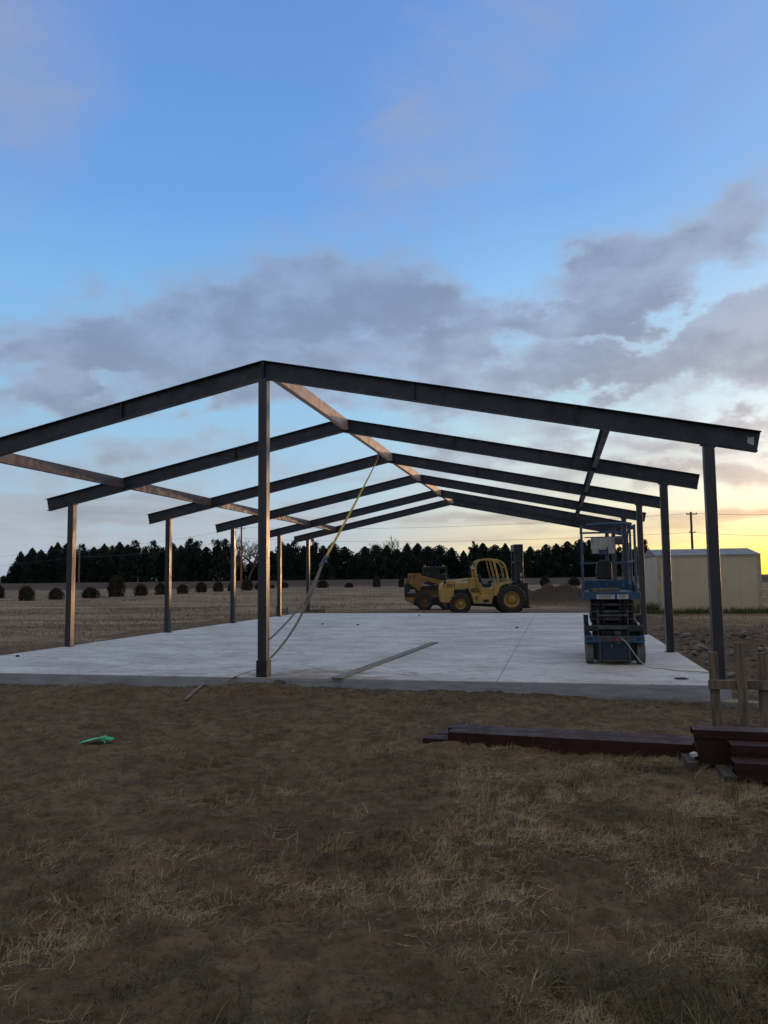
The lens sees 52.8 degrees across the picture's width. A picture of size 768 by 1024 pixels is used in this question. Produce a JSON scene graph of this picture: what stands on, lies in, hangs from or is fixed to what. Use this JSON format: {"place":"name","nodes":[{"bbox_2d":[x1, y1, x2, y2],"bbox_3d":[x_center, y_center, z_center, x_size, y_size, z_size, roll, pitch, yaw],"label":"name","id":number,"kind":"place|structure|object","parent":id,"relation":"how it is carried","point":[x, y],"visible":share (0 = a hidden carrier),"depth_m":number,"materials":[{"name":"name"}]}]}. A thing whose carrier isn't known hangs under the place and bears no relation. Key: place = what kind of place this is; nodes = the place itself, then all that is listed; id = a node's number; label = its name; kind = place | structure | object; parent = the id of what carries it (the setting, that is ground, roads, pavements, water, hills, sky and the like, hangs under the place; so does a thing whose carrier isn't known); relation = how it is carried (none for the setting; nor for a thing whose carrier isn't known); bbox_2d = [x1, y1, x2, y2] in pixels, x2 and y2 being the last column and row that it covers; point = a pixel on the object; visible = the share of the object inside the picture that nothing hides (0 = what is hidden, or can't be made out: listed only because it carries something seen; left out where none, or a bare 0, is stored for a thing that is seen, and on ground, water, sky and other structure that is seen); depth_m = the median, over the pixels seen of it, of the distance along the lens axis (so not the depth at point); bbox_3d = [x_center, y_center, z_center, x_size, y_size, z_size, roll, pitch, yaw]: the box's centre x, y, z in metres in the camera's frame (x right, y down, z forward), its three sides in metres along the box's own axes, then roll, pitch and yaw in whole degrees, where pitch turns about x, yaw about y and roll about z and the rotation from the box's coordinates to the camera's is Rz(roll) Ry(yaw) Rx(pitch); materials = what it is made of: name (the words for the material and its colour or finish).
{"place":"outdoors","nodes":[
{"label":"outdoors","id":0,"kind":"place"},
{"bbox_2d":[0,574,767,1023],"bbox_3d":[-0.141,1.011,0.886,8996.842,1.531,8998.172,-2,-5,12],"label":"ground","id":1,"kind":"structure","parent":0,"point":[354,950],"depth_m":4.77,"materials":[{"name":"brown soil"}]},
{"bbox_2d":[7,563,20,582],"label":"evergreen tree","id":2,"kind":"object","parent":1,"relation":"on","point":[13,568],"visible":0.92,"depth_m":188.47,"materials":[{"name":"green plant"}]},
{"bbox_2d":[7,551,24,582],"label":"evergreen tree","id":3,"kind":"object","parent":1,"relation":"on","point":[19,559],"visible":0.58,"depth_m":190.20,"materials":[{"name":"green plant"}]},
{"bbox_2d":[17,585,34,600],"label":"cedar bush","id":4,"kind":"object","parent":1,"relation":"on","point":[23,594],"visible":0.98,"depth_m":66.66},
{"bbox_2d":[19,553,35,582],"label":"evergreen tree","id":5,"kind":"object","parent":1,"relation":"on","point":[27,568],"visible":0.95,"depth_m":181.01,"materials":[{"name":"green plant"}]},
{"bbox_2d":[32,549,52,582],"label":"evergreen tree","id":6,"kind":"object","parent":1,"relation":"on","point":[41,556],"visible":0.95,"depth_m":182.26,"materials":[{"name":"green plant"}]},
{"bbox_2d":[35,545,60,582],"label":"evergreen tree","id":7,"kind":"object","parent":1,"relation":"on","point":[51,553],"visible":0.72,"depth_m":183.97,"materials":[{"name":"green plant"}]},
{"bbox_2d":[47,587,64,599],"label":"cedar bush","id":8,"kind":"object","parent":1,"relation":"on","point":[55,593],"visible":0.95,"depth_m":70.01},
{"bbox_2d":[54,543,77,582],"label":"evergreen tree","id":9,"kind":"object","parent":1,"relation":"on","point":[61,577],"visible":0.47,"depth_m":181.63,"materials":[{"name":"green plant"}]},
{"bbox_2d":[75,549,84,582],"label":"evergreen tree","id":10,"kind":"object","parent":1,"relation":"on","point":[81,564],"visible":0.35,"depth_m":184.68,"materials":[{"name":"green plant"}]},
{"bbox_2d":[77,544,89,580],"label":"evergreen tree","id":11,"kind":"object","parent":1,"relation":"on","point":[83,549],"visible":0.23,"depth_m":188.95,"materials":[{"name":"green plant"}]},
{"bbox_2d":[81,587,101,597],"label":"cedar bush","id":12,"kind":"object","parent":1,"relation":"on","point":[87,591],"visible":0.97,"depth_m":75.23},
{"bbox_2d":[80,547,110,582],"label":"evergreen tree","id":13,"kind":"object","parent":1,"relation":"on","point":[89,570],"visible":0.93,"depth_m":184.69,"materials":[{"name":"green plant"}]},
{"bbox_2d":[94,543,115,582],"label":"evergreen tree","id":14,"kind":"object","parent":1,"relation":"on","point":[106,557],"visible":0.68,"depth_m":186.59,"materials":[{"name":"green plant"}]},
{"bbox_2d":[107,575,125,596],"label":"cedar bush","id":15,"kind":"object","parent":1,"relation":"on","point":[116,585],"visible":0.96,"depth_m":79.70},
{"bbox_2d":[111,542,124,576],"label":"evergreen tree","id":16,"kind":"object","parent":1,"relation":"on","point":[117,549],"visible":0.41,"depth_m":190.17,"materials":[{"name":"green plant"}]},
{"bbox_2d":[116,544,137,581],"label":"evergreen tree","id":17,"kind":"object","parent":1,"relation":"on","point":[124,565],"visible":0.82,"depth_m":180.68,"materials":[{"name":"green plant"}]},
{"bbox_2d":[124,540,147,581],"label":"evergreen tree","id":18,"kind":"object","parent":1,"relation":"on","point":[137,571],"visible":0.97,"depth_m":181.09,"materials":[{"name":"green plant"}]},
{"bbox_2d":[132,583,148,595],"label":"cedar bush","id":19,"kind":"object","parent":1,"relation":"on","point":[140,589],"visible":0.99,"depth_m":84.78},
{"bbox_2d":[140,546,151,580],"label":"evergreen tree","id":20,"kind":"object","parent":1,"relation":"on","point":[144,551],"visible":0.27,"depth_m":184.99,"materials":[{"name":"green plant"}]},
{"bbox_2d":[143,540,164,581],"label":"evergreen tree","id":21,"kind":"object","parent":1,"relation":"on","point":[151,566],"visible":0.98,"depth_m":181.52,"materials":[{"name":"green plant"}]},
{"bbox_2d":[154,582,164,594],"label":"cedar bush","id":22,"kind":"object","parent":1,"relation":"on","point":[160,588],"visible":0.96,"depth_m":88.40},
{"bbox_2d":[155,547,172,581],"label":"evergreen tree","id":23,"kind":"object","parent":1,"relation":"on","point":[162,559],"visible":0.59,"depth_m":182.69,"materials":[{"name":"green plant"}]},
{"bbox_2d":[172,545,192,581],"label":"evergreen tree","id":24,"kind":"object","parent":1,"relation":"on","point":[180,560],"visible":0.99,"depth_m":180.42,"materials":[{"name":"green plant"}]},
{"bbox_2d":[176,583,189,593],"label":"cedar bush","id":25,"kind":"object","parent":1,"relation":"on","point":[183,589],"visible":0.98,"depth_m":94.93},
{"bbox_2d":[187,539,206,580],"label":"evergreen tree","id":26,"kind":"object","parent":1,"relation":"on","point":[195,553],"visible":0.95,"depth_m":182.63,"materials":[{"name":"green plant"}]},
{"bbox_2d":[195,581,207,591],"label":"cedar bush","id":27,"kind":"object","parent":1,"relation":"on","point":[201,584],"visible":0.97,"depth_m":102.97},
{"bbox_2d":[194,546,214,580],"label":"evergreen tree","id":28,"kind":"object","parent":1,"relation":"on","point":[206,553],"visible":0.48,"depth_m":184.29,"materials":[{"name":"green plant"}]},
{"bbox_2d":[207,538,227,580],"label":"evergreen tree","id":29,"kind":"object","parent":1,"relation":"on","point":[218,559],"visible":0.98,"depth_m":183.51,"materials":[{"name":"green plant"}]},
{"bbox_2d":[213,580,223,591],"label":"cedar bush","id":30,"kind":"object","parent":1,"relation":"on","point":[216,586],"visible":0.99,"depth_m":108.56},
{"bbox_2d":[221,538,230,580],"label":"evergreen tree","id":31,"kind":"object","parent":1,"relation":"on","point":[227,549],"visible":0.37,"depth_m":192.10,"materials":[{"name":"green plant"}]},
{"bbox_2d":[226,556,250,580],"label":"evergreen tree","id":32,"kind":"object","parent":1,"relation":"on","point":[237,572],"visible":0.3,"depth_m":188.29,"materials":[{"name":"green plant"}]},
{"bbox_2d":[237,527,244,587],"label":"utility pole","id":33,"kind":"object","parent":1,"relation":"on","point":[241,528],"visible":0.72,"depth_m":148.19,"materials":[{"name":"brown wood"}]},
{"bbox_2d":[225,534,257,569],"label":"bare tree","id":34,"kind":"object","parent":1,"relation":"on","point":[238,558],"visible":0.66,"depth_m":183.48,"materials":[{"name":"brown plant"}]},
{"bbox_2d":[240,578,253,589],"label":"cedar bush","id":35,"kind":"object","parent":1,"relation":"on","point":[247,583],"visible":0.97,"depth_m":117.72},
{"bbox_2d":[238,540,272,579],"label":"bare tree","id":36,"kind":"object","parent":1,"relation":"on","point":[249,561],"visible":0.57,"depth_m":184.97,"materials":[{"name":"brown plant"}]},
{"bbox_2d":[270,551,283,580],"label":"evergreen tree","id":37,"kind":"object","parent":1,"relation":"on","point":[273,567],"visible":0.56,"depth_m":181.02,"materials":[{"name":"green plant"}]},
{"bbox_2d":[283,543,298,579],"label":"evergreen tree","id":38,"kind":"object","parent":1,"relation":"on","point":[289,559],"visible":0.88,"depth_m":183.36,"materials":[{"name":"green plant"}]},
{"bbox_2d":[293,545,314,579],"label":"evergreen tree","id":39,"kind":"object","parent":1,"relation":"on","point":[301,568],"visible":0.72,"depth_m":183.79,"materials":[{"name":"green plant"}]},
{"bbox_2d":[310,539,320,579],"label":"evergreen tree","id":40,"kind":"object","parent":1,"relation":"on","point":[314,556],"visible":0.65,"depth_m":185.45,"materials":[{"name":"green plant"}]},
{"bbox_2d":[316,545,335,579],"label":"evergreen tree","id":41,"kind":"object","parent":1,"relation":"on","point":[326,573],"visible":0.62,"depth_m":185.29,"materials":[{"name":"green plant"}]},
{"bbox_2d":[327,542,343,579],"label":"evergreen tree","id":42,"kind":"object","parent":1,"relation":"on","point":[333,552],"visible":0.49,"depth_m":193.06,"materials":[{"name":"green plant"}]},
{"bbox_2d":[334,546,356,579],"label":"evergreen tree","id":43,"kind":"object","parent":1,"relation":"on","point":[345,559],"visible":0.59,"depth_m":193.22,"materials":[{"name":"green plant"}]},
{"bbox_2d":[344,554,357,579],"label":"evergreen tree","id":44,"kind":"object","parent":1,"relation":"on","point":[351,571],"visible":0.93,"depth_m":187.49,"materials":[{"name":"green plant"}]},
{"bbox_2d":[354,546,370,579],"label":"evergreen tree","id":45,"kind":"object","parent":1,"relation":"on","point":[362,575],"visible":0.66,"depth_m":185.04,"materials":[{"name":"green plant"}]},
{"bbox_2d":[0,613,731,703],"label":"concrete slab","id":46,"kind":"structure","parent":1,"relation":"on","point":[495,652],"depth_m":13.26,"materials":[{"name":"concrete"}]},
{"bbox_2d":[0,360,761,679],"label":"steel building frame","id":47,"kind":"object","parent":46,"relation":"on","point":[293,379],"visible":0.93,"depth_m":14.65,"materials":[{"name":"metal"}]},
{"bbox_2d":[183,453,378,699],"bbox_3d":[-1.042,0.445,14.920,0.794,4.778,9.880,-2,-5,15],"label":"ratchet strap","id":48,"kind":"object","parent":47,"relation":"attached to","point":[323,561],"visible":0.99,"depth_m":12.98,"materials":[{"name":"fabric"}]},
{"bbox_2d":[331,642,438,678],"bbox_3d":[0.219,2.533,13.556,0.171,0.019,6.062,-2,-5,17],"label":"wood plank","id":49,"kind":"object","parent":46,"relation":"on","point":[363,668],"visible":1,"depth_m":12.53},
{"bbox_2d":[580,522,645,663],"bbox_3d":[3.820,1.350,13.071,0.926,2.215,2.200,-2,-5,14],"label":"scissor lift","id":50,"kind":"object","parent":46,"relation":"on","point":[614,619],"visible":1,"depth_m":12.16,"materials":[{"name":"blue metal"}]},
{"bbox_2d":[596,560,611,578],"bbox_3d":[3.737,0.982,13.149,0.263,0.331,0.350,-2,-5,14],"label":"tool bag","id":51,"kind":"object","parent":50,"relation":"hanging from","point":[603,569],"visible":1,"depth_m":12.98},
{"bbox_2d":[589,588,619,591],"bbox_3d":[3.546,1.251,12.447,0.459,0.056,0.160,0,-5,-7],"label":"board offcut","id":52,"kind":"object","parent":50,"relation":"on","point":[602,589],"visible":1,"depth_m":12.37,"materials":[{"name":"brown wood"}]},
{"bbox_2d":[621,638,757,691],"bbox_3d":[4.408,2.135,10.870,0.242,0.592,2.510,3,-6,-36],"label":"extension cord","id":53,"kind":"object","parent":46,"relation":"on","point":[670,669],"visible":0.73,"depth_m":11.34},
{"bbox_2d":[363,544,390,578],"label":"evergreen tree","id":54,"kind":"object","parent":1,"relation":"on","point":[375,566],"visible":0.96,"depth_m":180.88,"materials":[{"name":"green plant"}]},
{"bbox_2d":[0,626,767,1023],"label":"soil clods","id":55,"kind":"object","parent":1,"relation":"on","point":[686,642],"visible":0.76,"depth_m":5.88,"materials":[{"name":"soil"}]},
{"bbox_2d":[0,584,767,644],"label":"field grass","id":56,"kind":"structure","parent":1,"relation":"on","point":[193,607],"depth_m":36.74,"materials":[{"name":"plant"}]},
{"bbox_2d":[0,682,767,1023],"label":"loose straw","id":57,"kind":"object","parent":1,"relation":"on","point":[362,856],"visible":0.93,"depth_m":4.09,"materials":[{"name":"beige plant"}]},
{"bbox_2d":[382,545,396,578],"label":"evergreen tree","id":58,"kind":"object","parent":1,"relation":"on","point":[389,554],"visible":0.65,"depth_m":190.90,"materials":[{"name":"green plant"}]},
{"bbox_2d":[387,543,420,578],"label":"evergreen tree","id":59,"kind":"object","parent":1,"relation":"on","point":[407,562],"visible":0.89,"depth_m":184.88,"materials":[{"name":"green plant"}]},
{"bbox_2d":[412,543,423,573],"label":"evergreen tree","id":60,"kind":"object","parent":1,"relation":"on","point":[417,548],"visible":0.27,"depth_m":192.19,"materials":[{"name":"green plant"}]},
{"bbox_2d":[404,564,448,609],"bbox_3d":[2.486,3.808,39.153,2.944,2.281,1.636,-1,-5,0],"label":"skid steer loader","id":61,"kind":"object","parent":1,"relation":"on","point":[418,594],"visible":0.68,"depth_m":38.46,"materials":[{"name":"yellow metal"}]},
{"bbox_2d":[404,584,417,596],"bbox_3d":[1.375,3.968,39.139,0.685,0.666,1.338,-1,-5,0],"label":"engine door","id":62,"kind":"structure","parent":61,"relation":"in","point":[409,591],"depth_m":38.48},
{"bbox_2d":[417,546,441,578],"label":"evergreen tree","id":63,"kind":"object","parent":1,"relation":"on","point":[426,556],"visible":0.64,"depth_m":181.75,"materials":[{"name":"green plant"}]},
{"bbox_2d":[437,730,447,734],"bbox_3d":[3.014,2.099,6.797,5.200,0.065,0.200,-2,-5,18],"label":"steel purlin","id":64,"kind":"object","parent":1,"relation":"on","point":[443,732],"visible":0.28,"depth_m":7.57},
{"bbox_2d":[448,724,693,739],"bbox_3d":[3.119,2.027,6.749,5.200,0.065,0.200,-2,-5,18],"label":"steel purlin","id":65,"kind":"object","parent":64,"relation":"on","point":[586,732],"visible":0.31,"depth_m":7.19,"materials":[{"name":"metal"}]},
{"bbox_2d":[433,545,452,578],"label":"evergreen tree","id":66,"kind":"object","parent":1,"relation":"on","point":[440,550],"visible":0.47,"depth_m":191.36,"materials":[{"name":"green plant"}]},
{"bbox_2d":[440,547,467,578],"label":"evergreen tree","id":67,"kind":"object","parent":1,"relation":"on","point":[455,566],"visible":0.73,"depth_m":192.74,"materials":[{"name":"green plant"}]},
{"bbox_2d":[461,540,486,577],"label":"evergreen tree","id":68,"kind":"object","parent":1,"relation":"on","point":[473,553],"visible":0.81,"depth_m":187.14,"materials":[{"name":"green plant"}]},
{"bbox_2d":[471,543,488,577],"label":"evergreen tree","id":69,"kind":"object","parent":1,"relation":"on","point":[483,549],"visible":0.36,"depth_m":194.60,"materials":[{"name":"green plant"}]},
{"bbox_2d":[438,544,530,612],"bbox_3d":[4.428,2.975,34.154,3.952,3.028,1.966,-1,-5,0],"label":"rough terrain forklift","id":70,"kind":"object","parent":1,"relation":"on","point":[464,595],"visible":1,"depth_m":33.55,"materials":[{"name":"metal"}]},
{"bbox_2d":[483,544,507,577],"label":"evergreen tree","id":71,"kind":"object","parent":1,"relation":"on","point":[494,552],"visible":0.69,"depth_m":189.43,"materials":[{"name":"green plant"}]},
{"bbox_2d":[501,543,510,577],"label":"evergreen tree","id":72,"kind":"object","parent":1,"relation":"on","point":[506,549],"visible":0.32,"depth_m":197.40,"materials":[{"name":"green plant"}]},
{"bbox_2d":[522,551,533,576],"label":"evergreen tree","id":73,"kind":"object","parent":1,"relation":"on","point":[526,564],"visible":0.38,"depth_m":185.71,"materials":[{"name":"green plant"}]},
{"bbox_2d":[525,546,542,577],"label":"evergreen tree","id":74,"kind":"object","parent":1,"relation":"on","point":[532,555],"visible":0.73,"depth_m":187.67,"materials":[{"name":"green plant"}]},
{"bbox_2d":[537,544,551,577],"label":"evergreen tree","id":75,"kind":"object","parent":1,"relation":"on","point":[545,552],"visible":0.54,"depth_m":191.76,"materials":[{"name":"green plant"}]},
{"bbox_2d":[539,543,571,577],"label":"evergreen tree","id":76,"kind":"object","parent":1,"relation":"on","point":[556,559],"visible":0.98,"depth_m":185.71,"materials":[{"name":"green plant"}]},
{"bbox_2d":[423,734,698,760],"bbox_3d":[2.867,2.083,6.595,5.200,0.065,0.200,-2,-5,18],"label":"steel purlin","id":77,"kind":"object","parent":1,"relation":"on","point":[429,738],"visible":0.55,"depth_m":6.88,"materials":[{"name":"metal"}]},
{"bbox_2d":[448,728,695,752],"bbox_3d":[3.097,2.008,6.535,5.200,0.065,0.200,-2,-5,18],"label":"steel purlin","id":78,"kind":"object","parent":77,"relation":"on","point":[655,744],"visible":0.77,"depth_m":6.93,"materials":[{"name":"metal"}]},
{"bbox_2d":[552,541,586,577],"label":"evergreen tree","id":79,"kind":"object","parent":1,"relation":"on","point":[569,554],"visible":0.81,"depth_m":186.05,"materials":[{"name":"green plant"}]},
{"bbox_2d":[571,539,584,576],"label":"evergreen tree","id":80,"kind":"object","parent":1,"relation":"on","point":[577,544],"visible":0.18,"depth_m":196.63,"materials":[{"name":"green plant"}]},
{"bbox_2d":[577,539,600,576],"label":"evergreen tree","id":81,"kind":"object","parent":1,"relation":"on","point":[589,570],"visible":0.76,"depth_m":189.26,"materials":[{"name":"green plant"}]},
{"bbox_2d":[599,553,621,576],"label":"evergreen tree","id":82,"kind":"object","parent":1,"relation":"on","point":[603,557],"visible":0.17,"depth_m":185.49,"materials":[{"name":"green plant"}]},
{"bbox_2d":[629,547,638,575],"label":"evergreen tree","id":83,"kind":"object","parent":1,"relation":"on","point":[633,562],"visible":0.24,"depth_m":188.27,"materials":[{"name":"green plant"}]},
{"bbox_2d":[633,600,662,613],"bbox_3d":[10.963,3.982,32.813,2.154,0.638,1.592,-4,-6,34],"label":"weed clump","id":84,"kind":"object","parent":1,"relation":"on","point":[637,609],"visible":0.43,"depth_m":32.49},
{"bbox_2d":[682,754,697,771],"bbox_3d":[2.499,2.051,6.317,0.075,0.080,0.320,-2,-5,12],"label":"timber block","id":85,"kind":"object","parent":1,"relation":"on","point":[690,762],"depth_m":6.20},
{"bbox_2d":[686,512,696,548],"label":"utility pole","id":86,"kind":"object","parent":1,"relation":"on","point":[690,531],"visible":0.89,"depth_m":90.33,"materials":[{"name":"brown wood"}]},
{"bbox_2d":[3,532,762,565],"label":"power line","id":87,"kind":"object","parent":86,"relation":"attached to","point":[428,541],"visible":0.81,"depth_m":115.64,"materials":[{"name":"metal"}]},
{"bbox_2d":[1,513,767,556],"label":"power line","id":88,"kind":"object","parent":86,"relation":"attached to","point":[424,527],"visible":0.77,"depth_m":113.81,"materials":[{"name":"metal"}]},
{"bbox_2d":[644,548,762,612],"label":"storage shed","id":89,"kind":"structure","parent":1,"relation":"on","point":[741,580],"depth_m":32.12,"materials":[{"name":"beige metal"}]},
{"bbox_2d":[646,605,767,614],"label":"grass strip","id":90,"kind":"object","parent":1,"relation":"on","point":[725,611],"visible":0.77,"depth_m":31.48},
{"bbox_2d":[696,755,729,764],"bbox_3d":[4.612,1.948,5.833,4.200,0.065,0.200,-2,-5,15],"label":"steel purlin","id":91,"kind":"object","parent":1,"relation":"on","point":[711,759],"visible":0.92,"depth_m":6.25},
{"bbox_2d":[693,742,727,755],"bbox_3d":[4.594,1.883,5.853,4.200,0.065,0.200,-2,-5,15],"label":"steel purlin","id":92,"kind":"object","parent":91,"relation":"on","point":[714,751],"visible":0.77,"depth_m":6.27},
{"bbox_2d":[694,738,767,746],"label":"steel purlin","id":93,"kind":"object","parent":92,"relation":"on","point":[708,742],"visible":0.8,"depth_m":6.28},
{"bbox_2d":[690,725,767,740],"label":"steel purlin","id":94,"kind":"object","parent":93,"relation":"on","point":[735,733],"visible":1,"depth_m":6.26,"materials":[{"name":"metal"}]},
{"bbox_2d":[715,765,737,782],"bbox_3d":[2.646,2.042,5.977,0.090,0.086,0.360,-2,-5,12],"label":"timber block","id":95,"kind":"object","parent":1,"relation":"on","point":[726,771],"depth_m":5.92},
{"bbox_2d":[701,698,758,707],"bbox_3d":[4.234,2.349,9.456,0.677,0.095,0.275,-2,-5,20],"label":"concrete spill","id":96,"kind":"object","parent":1,"relation":"on","point":[727,703],"visible":0.5,"depth_m":9.36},
{"bbox_2d":[708,642,767,727],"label":"batter board","id":97,"kind":"object","parent":1,"relation":"on","point":[741,684],"visible":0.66,"depth_m":7.74,"materials":[{"name":"brown wood"}]},
{"bbox_2d":[732,766,767,782],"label":"steel purlin","id":98,"kind":"object","parent":1,"relation":"on","point":[754,777],"visible":0.71,"depth_m":5.77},
{"bbox_2d":[730,757,767,772],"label":"steel purlin","id":99,"kind":"object","parent":98,"relation":"on","point":[754,765],"visible":1,"depth_m":5.80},
{"bbox_2d":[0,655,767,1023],"bbox_3d":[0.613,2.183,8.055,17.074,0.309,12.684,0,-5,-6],"label":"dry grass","id":100,"kind":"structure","parent":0,"point":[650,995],"depth_m":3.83,"materials":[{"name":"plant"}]},
{"bbox_2d":[0,0,767,580],"label":"sky","id":101,"kind":"structure","parent":0,"point":[564,201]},
{"bbox_3d":[4.780,1.924,5.571,4.200,0.065,0.200,-2,-5,15],"label":"steel purlin","id":102,"kind":"object","parent":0,"visible":0},
{"bbox_2d":[728,749,767,758],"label":"steel purlin","id":103,"kind":"object","parent":102,"relation":"on","point":[747,755],"visible":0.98,"depth_m":6.00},
{"bbox_2d":[727,740,767,754],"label":"steel purlin","id":104,"kind":"object","parent":103,"relation":"on","point":[748,747],"visible":1,"depth_m":6.01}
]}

